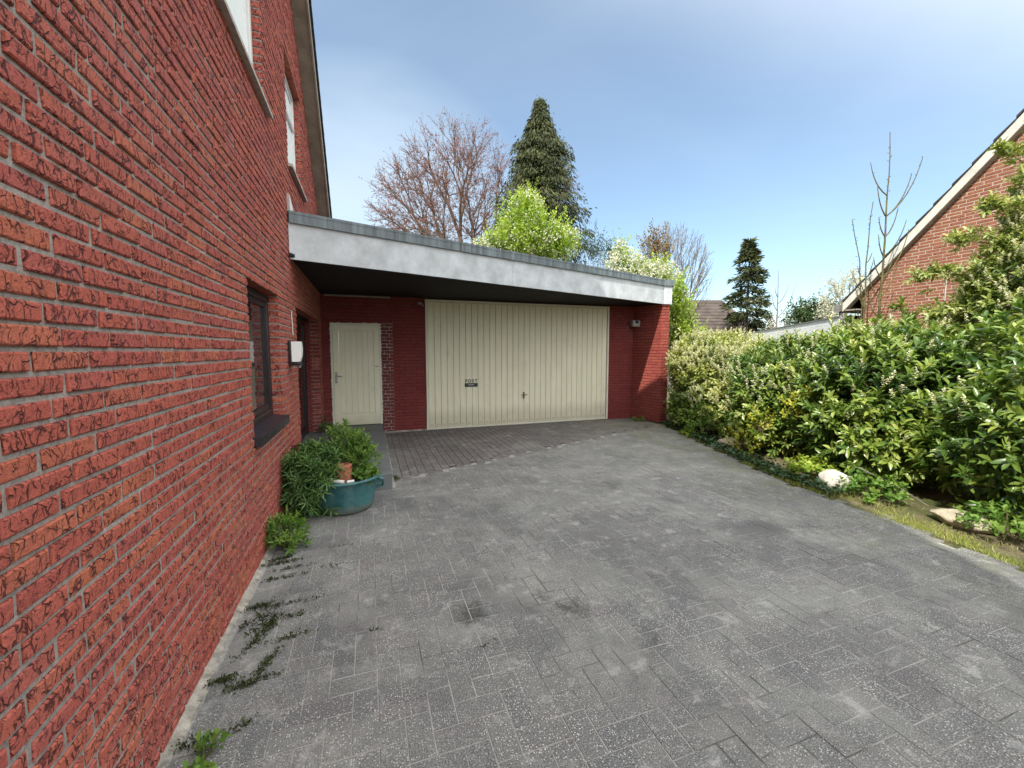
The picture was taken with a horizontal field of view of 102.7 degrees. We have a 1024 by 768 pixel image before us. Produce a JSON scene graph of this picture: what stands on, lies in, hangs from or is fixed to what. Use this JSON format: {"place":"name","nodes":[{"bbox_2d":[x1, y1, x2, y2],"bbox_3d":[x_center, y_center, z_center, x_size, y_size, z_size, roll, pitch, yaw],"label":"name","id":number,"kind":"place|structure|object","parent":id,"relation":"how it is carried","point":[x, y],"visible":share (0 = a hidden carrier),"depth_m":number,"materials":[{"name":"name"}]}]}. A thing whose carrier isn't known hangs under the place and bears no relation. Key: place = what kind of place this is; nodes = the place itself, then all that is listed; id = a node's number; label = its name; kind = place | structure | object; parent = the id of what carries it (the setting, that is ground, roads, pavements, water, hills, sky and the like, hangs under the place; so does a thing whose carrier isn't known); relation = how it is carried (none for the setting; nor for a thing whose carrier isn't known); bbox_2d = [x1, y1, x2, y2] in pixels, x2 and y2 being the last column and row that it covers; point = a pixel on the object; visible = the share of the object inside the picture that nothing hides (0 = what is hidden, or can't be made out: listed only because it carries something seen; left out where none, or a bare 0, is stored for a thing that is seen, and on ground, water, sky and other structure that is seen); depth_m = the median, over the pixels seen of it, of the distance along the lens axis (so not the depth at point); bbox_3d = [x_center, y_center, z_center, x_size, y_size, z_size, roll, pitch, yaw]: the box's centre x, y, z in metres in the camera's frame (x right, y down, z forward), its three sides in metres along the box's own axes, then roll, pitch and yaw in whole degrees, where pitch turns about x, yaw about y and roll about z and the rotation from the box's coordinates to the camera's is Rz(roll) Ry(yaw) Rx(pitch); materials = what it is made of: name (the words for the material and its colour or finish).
{"place":"outdoors","nodes":[
{"label":"outdoors","id":0,"kind":"place"},
{"bbox_2d":[385,418,661,479],"bbox_3d":[0.718,0.996,7.236,5.560,0.054,3.039,-2,5,-19],"label":"garage apron","id":1,"kind":"object","parent":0,"point":[557,431],"visible":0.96,"depth_m":7.10,"materials":[{"name":"concrete"}]},
{"bbox_2d":[166,418,1023,767],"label":"driveway","id":2,"kind":"structure","parent":0,"point":[643,463],"depth_m":2.27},
{"bbox_2d":[182,728,232,767],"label":"leafy weed","id":3,"kind":"object","parent":2,"relation":"on","point":[199,762],"visible":1,"depth_m":1.57,"materials":[{"name":"green plant"}]},
{"bbox_2d":[238,608,278,638],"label":"leafy weed","id":4,"kind":"object","parent":2,"relation":"on","point":[272,622],"visible":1,"depth_m":2.32,"materials":[{"name":"green plant"}]},
{"bbox_2d":[262,505,313,555],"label":"leafy weed","id":5,"kind":"object","parent":2,"relation":"on","point":[286,539],"visible":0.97,"depth_m":3.20,"materials":[{"name":"green plant"}]},
{"bbox_2d":[279,436,354,519],"bbox_3d":[-1.877,0.901,3.929,0.798,0.843,0.780,-2,5,-19],"label":"wallflower","id":6,"kind":"object","parent":2,"relation":"on","point":[306,467],"visible":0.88,"depth_m":3.74,"materials":[{"name":"green plant"}]},
{"bbox_2d":[171,543,498,754],"bbox_3d":[-0.943,1.343,2.554,1.411,0.054,1.663,-2,5,-19],"label":"moss","id":7,"kind":"object","parent":2,"relation":"on","point":[223,680],"visible":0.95,"depth_m":2.12,"materials":[{"name":"green plant"}]},
{"bbox_2d":[302,424,395,490],"bbox_3d":[-2.444,0.989,5.973,1.250,0.190,3.304,-2,5,-19],"label":"doorstep","id":8,"kind":"object","parent":2,"relation":"on","point":[377,434],"visible":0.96,"depth_m":6.16,"materials":[{"name":"grey concrete"}]},
{"bbox_2d":[318,415,333,432],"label":"leafy weed","id":9,"kind":"object","parent":8,"relation":"on","point":[324,424],"visible":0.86,"depth_m":6.86,"materials":[{"name":"green plant"}]},
{"bbox_2d":[314,467,383,515],"bbox_3d":[-1.632,1.058,4.062,0.703,0.332,0.644,-2,5,-19],"label":"planter tub","id":10,"kind":"object","parent":2,"relation":"on","point":[357,496],"visible":0.52,"depth_m":3.84,"materials":[{"name":"teal ceramic"}]},
{"bbox_2d":[329,478,353,483],"bbox_3d":[-1.589,0.908,3.827,0.224,0.058,0.052,0,5,-3],"label":"white pipe","id":11,"kind":"object","parent":10,"relation":"on","point":[342,481],"visible":0.64,"depth_m":3.81,"materials":[{"name":"plastic"}]},
{"bbox_2d":[335,462,352,482],"bbox_3d":[-1.619,0.868,3.934,0.171,0.198,0.171,-2,5,-19],"label":"terracotta pot","id":12,"kind":"object","parent":10,"relation":"in","point":[347,466],"visible":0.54,"depth_m":3.88,"materials":[{"name":"orange ceramic"}]},
{"bbox_2d":[319,418,384,480],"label":"feathery plant","id":13,"kind":"object","parent":10,"relation":"in","point":[360,452],"visible":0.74,"depth_m":4.10,"materials":[{"name":"green plant"}]},
{"bbox_2d":[351,465,380,484],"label":"leafy weed","id":14,"kind":"object","parent":10,"relation":"on","point":[357,474],"visible":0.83,"depth_m":3.98,"materials":[{"name":"green plant"}]},
{"bbox_2d":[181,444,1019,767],"bbox_3d":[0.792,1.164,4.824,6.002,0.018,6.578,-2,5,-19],"label":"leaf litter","id":15,"kind":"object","parent":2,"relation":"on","point":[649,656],"visible":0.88,"depth_m":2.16,"materials":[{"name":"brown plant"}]},
{"bbox_2d":[311,0,1023,340],"label":"sky","id":16,"kind":"structure","parent":0,"point":[732,121],"materials":[{"name":"blue"}]},
{"bbox_2d":[332,367,1023,571],"bbox_3d":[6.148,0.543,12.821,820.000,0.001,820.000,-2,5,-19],"label":"ground","id":17,"kind":"structure","parent":0,"point":[933,498],"depth_m":4.23,"materials":[{"name":"soil"}]},
{"bbox_2d":[0,0,331,767],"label":"brick house","id":18,"kind":"structure","parent":17,"relation":"on","point":[162,166],"depth_m":1.50,"materials":[{"name":"brick"}]},
{"bbox_2d":[216,0,272,118],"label":"window","id":19,"kind":"structure","parent":18,"relation":"in","point":[237,13],"depth_m":3.15,"materials":[{"name":"white paint"}]},
{"bbox_2d":[246,286,289,446],"bbox_3d":[-2.055,-0.181,3.371,0.180,1.190,1.126,-2,5,-19],"label":"window","id":20,"kind":"structure","parent":18,"relation":"in","point":[267,424],"depth_m":3.52,"materials":[{"name":"brown paint"}]},
{"bbox_2d":[288,341,302,367],"bbox_3d":[-2.260,-0.308,4.284,0.124,0.283,0.110,-2,5,-19],"label":"wall lamp","id":21,"kind":"object","parent":18,"relation":"attached to","point":[295,352],"visible":1,"depth_m":4.24,"materials":[{"name":"white plastic"}]},
{"bbox_2d":[284,73,307,202],"bbox_3d":[-2.698,-3.088,5.002,0.170,1.289,1.180,-2,5,-19],"label":"window","id":22,"kind":"structure","parent":18,"relation":"in","point":[289,100],"depth_m":5.24,"materials":[{"name":"white paint"}]},
{"bbox_2d":[296,317,308,441],"bbox_3d":[-3.111,-0.031,5.810,0.060,1.890,2.250,-2,5,-19],"label":"front door","id":23,"kind":"structure","parent":18,"relation":"in","point":[300,334],"depth_m":6.64,"materials":[{"name":"brown paint"}]},
{"bbox_2d":[359,105,581,243],"bbox_3d":[-2.096,-7.131,21.978,11.390,13.804,5.730,-2,5,-19],"label":"beech tree","id":24,"kind":"object","parent":17,"relation":"on","point":[452,219],"visible":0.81,"depth_m":20.69,"materials":[{"name":"brown plant"}]},
{"bbox_2d":[288,210,674,432],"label":"garage","id":25,"kind":"structure","parent":17,"relation":"on","point":[486,336],"depth_m":7.91,"materials":[{"name":"red brick"}]},
{"bbox_2d":[329,322,382,425],"bbox_3d":[-2.841,-0.182,7.508,0.897,1.889,0.119,-2,5,-19],"label":"side door","id":26,"kind":"structure","parent":25,"relation":"in","point":[344,356],"depth_m":7.51,"materials":[{"name":"beige paint"}]},
{"bbox_2d":[425,299,609,429],"bbox_3d":[0.252,-0.414,8.592,4.060,2.523,0.094,-2,5,-19],"label":"garage door","id":27,"kind":"structure","parent":25,"relation":"in","point":[528,363],"depth_m":8.52,"materials":[{"name":"beige paint"}]},
{"bbox_2d":[627,320,639,329],"bbox_3d":[2.757,-1.331,9.277,0.211,0.206,0.204,-2,5,-19],"label":"flood light","id":28,"kind":"object","parent":25,"relation":"attached to","point":[634,323],"visible":1,"depth_m":9.20,"materials":[{"name":"grey plastic"}]},
{"bbox_2d":[471,227,504,248],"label":"blossoming shrub","id":29,"kind":"object","parent":17,"relation":"on","point":[484,241],"visible":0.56,"depth_m":13.92,"materials":[{"name":"green plant"}]},
{"bbox_2d":[483,179,582,262],"bbox_3d":[0.590,-3.442,14.803,3.657,7.618,2.719,-2,5,-19],"label":"cherry tree","id":30,"kind":"object","parent":17,"relation":"on","point":[531,233],"visible":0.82,"depth_m":14.21,"materials":[{"name":"green plant"}]},
{"bbox_2d":[486,95,597,264],"bbox_3d":[1.348,-6.668,19.546,6.291,13.260,6.313,-2,5,-19],"label":"tall conifer","id":31,"kind":"object","parent":17,"relation":"on","point":[541,146],"visible":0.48,"depth_m":18.60,"materials":[{"name":"green plant"}]},
{"bbox_2d":[575,219,621,268],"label":"olive shrub","id":32,"kind":"object","parent":17,"relation":"on","point":[595,247],"visible":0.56,"depth_m":16.54,"materials":[{"name":"green plant"}]},
{"bbox_2d":[632,416,645,421],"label":"leafy plant","id":33,"kind":"object","parent":17,"relation":"on","point":[636,419],"visible":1,"depth_m":9.05,"materials":[{"name":"green plant"}]},
{"bbox_2d":[602,226,683,283],"bbox_3d":[4.063,-2.163,12.864,2.539,5.390,1.542,0,5,-6],"label":"blossoming tree","id":34,"kind":"object","parent":17,"relation":"on","point":[644,268],"visible":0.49,"depth_m":12.47,"materials":[{"name":"white plant"}]},
{"bbox_2d":[635,218,680,270],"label":"rusty shrub","id":35,"kind":"object","parent":17,"relation":"on","point":[656,244],"visible":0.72,"depth_m":15.50,"materials":[{"name":"brown plant"}]},
{"bbox_2d":[643,222,715,388],"bbox_3d":[6.553,-3.182,16.845,3.289,6.781,3.152,-2,5,-19],"label":"bare shrub tree","id":36,"kind":"object","parent":17,"relation":"on","point":[679,260],"visible":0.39,"depth_m":16.11,"materials":[{"name":"plant"}]},
{"bbox_2d":[679,428,699,437],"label":"leafy plant","id":37,"kind":"object","parent":17,"relation":"on","point":[686,432],"visible":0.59,"depth_m":7.52,"materials":[{"name":"green plant"}]},
{"bbox_2d":[663,375,725,435],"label":"laurel shrub","id":38,"kind":"object","parent":17,"relation":"on","point":[677,408],"visible":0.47,"depth_m":8.08,"materials":[{"name":"green plant"}]},
{"bbox_2d":[668,266,723,389],"bbox_3d":[4.208,-0.960,9.871,1.326,3.494,2.444,4,6,44],"label":"lime shrub","id":39,"kind":"object","parent":17,"relation":"on","point":[680,323],"visible":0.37,"depth_m":9.25,"materials":[{"name":"green plant"}]},
{"bbox_2d":[681,401,726,437],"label":"leafy plant","id":40,"kind":"object","parent":17,"relation":"on","point":[698,420],"visible":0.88,"depth_m":7.36,"materials":[{"name":"green plant"}]},
{"bbox_2d":[670,300,758,356],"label":"distant house","id":41,"kind":"structure","parent":17,"relation":"on","point":[712,314],"depth_m":28.14,"materials":[{"name":"brown tile"}]},
{"bbox_2d":[671,308,780,355],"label":"hedge","id":42,"kind":"object","parent":17,"relation":"on","point":[770,326],"visible":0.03,"depth_m":26.54,"materials":[{"name":"green plant"}]},
{"bbox_2d":[665,326,792,436],"bbox_3d":[4.365,-0.090,8.400,2.364,2.170,3.277,1,5,15],"label":"laurel shrub","id":43,"kind":"object","parent":17,"relation":"on","point":[713,374],"visible":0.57,"depth_m":7.87,"materials":[{"name":"green plant"}]},
{"bbox_2d":[718,437,744,450],"bbox_3d":[3.558,0.963,6.605,0.325,0.202,0.477,-2,5,-19],"label":"boulder","id":44,"kind":"object","parent":17,"relation":"on","point":[722,440],"visible":0.45,"depth_m":6.52,"materials":[{"name":"beige stone"}]},
{"bbox_2d":[724,419,765,454],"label":"rose plant","id":45,"kind":"object","parent":17,"relation":"on","point":[737,437],"visible":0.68,"depth_m":6.25,"materials":[{"name":"green plant"}]},
{"bbox_2d":[718,237,773,335],"bbox_3d":[14.832,-4.841,25.719,3.603,8.627,3.552,-2,5,-19],"label":"conifer","id":46,"kind":"object","parent":17,"relation":"on","point":[750,252],"visible":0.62,"depth_m":25.26,"materials":[{"name":"green plant"}]},
{"bbox_2d":[661,420,855,495],"bbox_3d":[3.499,0.990,6.605,0.712,0.165,4.514,0,5,-2],"label":"ivy ground cover","id":47,"kind":"object","parent":17,"relation":"on","point":[761,464],"visible":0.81,"depth_m":5.51,"materials":[{"name":"green plant"}]},
{"bbox_2d":[768,270,795,327],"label":"young tree","id":48,"kind":"object","parent":17,"relation":"on","point":[777,316],"visible":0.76,"depth_m":18.74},
{"bbox_2d":[726,316,860,359],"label":"white outbuilding","id":49,"kind":"structure","parent":17,"relation":"on","point":[809,327],"depth_m":12.09,"materials":[{"name":"grey metal"}]},
{"bbox_2d":[719,328,881,457],"bbox_3d":[4.539,0.132,6.609,2.579,2.058,2.356,-2,5,-19],"label":"laurel shrub","id":50,"kind":"object","parent":17,"relation":"on","point":[743,387],"visible":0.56,"depth_m":6.13,"materials":[{"name":"green plant"}]},
{"bbox_2d":[778,291,839,325],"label":"round shrub","id":51,"kind":"object","parent":17,"relation":"on","point":[805,312],"visible":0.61,"depth_m":23.46,"materials":[{"name":"green plant"}]},
{"bbox_2d":[777,382,844,420],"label":"spindle shrub","id":52,"kind":"object","parent":17,"relation":"on","point":[791,404],"visible":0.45,"depth_m":5.33,"materials":[{"name":"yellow plant"}]},
{"bbox_2d":[783,453,841,478],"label":"nettle clump","id":53,"kind":"object","parent":17,"relation":"on","point":[817,464],"visible":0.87,"depth_m":5.01,"materials":[{"name":"green plant"}]},
{"bbox_2d":[711,314,947,432],"bbox_3d":[5.516,-0.101,8.280,3.236,2.269,5.060,0,5,-2],"label":"laurel shrub","id":54,"kind":"object","parent":17,"relation":"on","point":[758,334],"visible":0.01,"depth_m":7.35,"materials":[{"name":"green plant"}]},
{"bbox_2d":[818,469,850,490],"bbox_3d":[3.671,1.096,4.658,0.304,0.242,0.289,4,6,42],"label":"boulder","id":55,"kind":"object","parent":17,"relation":"on","point":[828,475],"visible":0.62,"depth_m":4.58,"materials":[{"name":"white stone"}]},
{"bbox_2d":[813,263,869,318],"bbox_3d":[16.169,-2.950,19.800,2.840,5.842,2.729,-2,5,-19],"label":"magnolia tree","id":56,"kind":"object","parent":17,"relation":"on","point":[826,308],"visible":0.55,"depth_m":19.82,"materials":[{"name":"white plant"}]},
{"bbox_2d":[667,425,1023,568],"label":"grass","id":57,"kind":"structure","parent":17,"relation":"on","point":[939,534],"depth_m":3.63,"materials":[{"name":"green plant"}]},
{"bbox_2d":[852,219,867,318],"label":"bare sapling","id":58,"kind":"object","parent":17,"relation":"on","point":[862,299],"visible":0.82,"depth_m":8.26,"materials":[{"name":"brown plant"}]},
{"bbox_2d":[857,203,873,322],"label":"bare sapling","id":59,"kind":"object","parent":17,"relation":"on","point":[865,291],"visible":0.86,"depth_m":8.15,"materials":[{"name":"brown plant"}]},
{"bbox_2d":[832,471,914,504],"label":"nettle clump","id":60,"kind":"object","parent":17,"relation":"on","point":[856,480],"visible":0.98,"depth_m":4.25,"materials":[{"name":"green plant"}]},
{"bbox_2d":[837,462,928,506],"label":"fallen branch","id":61,"kind":"object","parent":17,"relation":"on","point":[892,483],"visible":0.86,"depth_m":4.22,"materials":[{"name":"brown wood"}]},
{"bbox_2d":[868,138,922,325],"bbox_3d":[7.193,-2.226,7.833,0.794,4.973,0.171,1,5,7],"label":"bare sapling","id":62,"kind":"object","parent":17,"relation":"on","point":[882,276],"visible":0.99,"depth_m":7.79,"materials":[{"name":"brown plant"}]},
{"bbox_2d":[777,312,1021,493],"bbox_3d":[4.727,0.176,5.224,2.522,2.206,2.263,-2,5,-19],"label":"laurel shrub","id":63,"kind":"object","parent":17,"relation":"on","point":[900,351],"visible":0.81,"depth_m":4.68,"materials":[{"name":"green plant"}]},
{"bbox_2d":[837,295,1022,453],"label":"laurel shrub","id":64,"kind":"object","parent":17,"relation":"on","point":[902,309],"visible":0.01,"depth_m":6.61,"materials":[{"name":"green plant"}]},
{"bbox_2d":[901,120,1023,353],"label":"laurel shrub","id":65,"kind":"object","parent":17,"relation":"on","point":[982,289],"visible":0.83,"depth_m":5.86,"materials":[{"name":"green plant"}]},
{"bbox_2d":[903,291,1023,521],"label":"laurel shrub","id":66,"kind":"object","parent":17,"relation":"on","point":[1003,406],"visible":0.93,"depth_m":3.86,"materials":[{"name":"green plant"}]},
{"bbox_2d":[929,508,1004,533],"bbox_3d":[4.059,1.226,3.663,0.334,0.164,0.472,-2,5,-19],"label":"boulder","id":67,"kind":"object","parent":17,"relation":"on","point":[946,516],"visible":0.63,"depth_m":3.63,"materials":[{"name":"beige stone"}]},
{"bbox_2d":[953,499,1023,543],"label":"leafy plant","id":68,"kind":"object","parent":17,"relation":"on","point":[995,518],"visible":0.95,"depth_m":3.43,"materials":[{"name":"green plant"}]},
{"bbox_2d":[746,404,779,431],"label":"spindle shrub","id":69,"kind":"object","parent":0,"point":[761,429],"visible":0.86,"depth_m":5.91,"materials":[{"name":"yellow plant"}]},
{"bbox_2d":[834,109,1023,387],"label":"brick house","id":70,"kind":"structure","parent":0,"point":[984,173],"depth_m":7.98,"materials":[{"name":"brick"}]}
]}

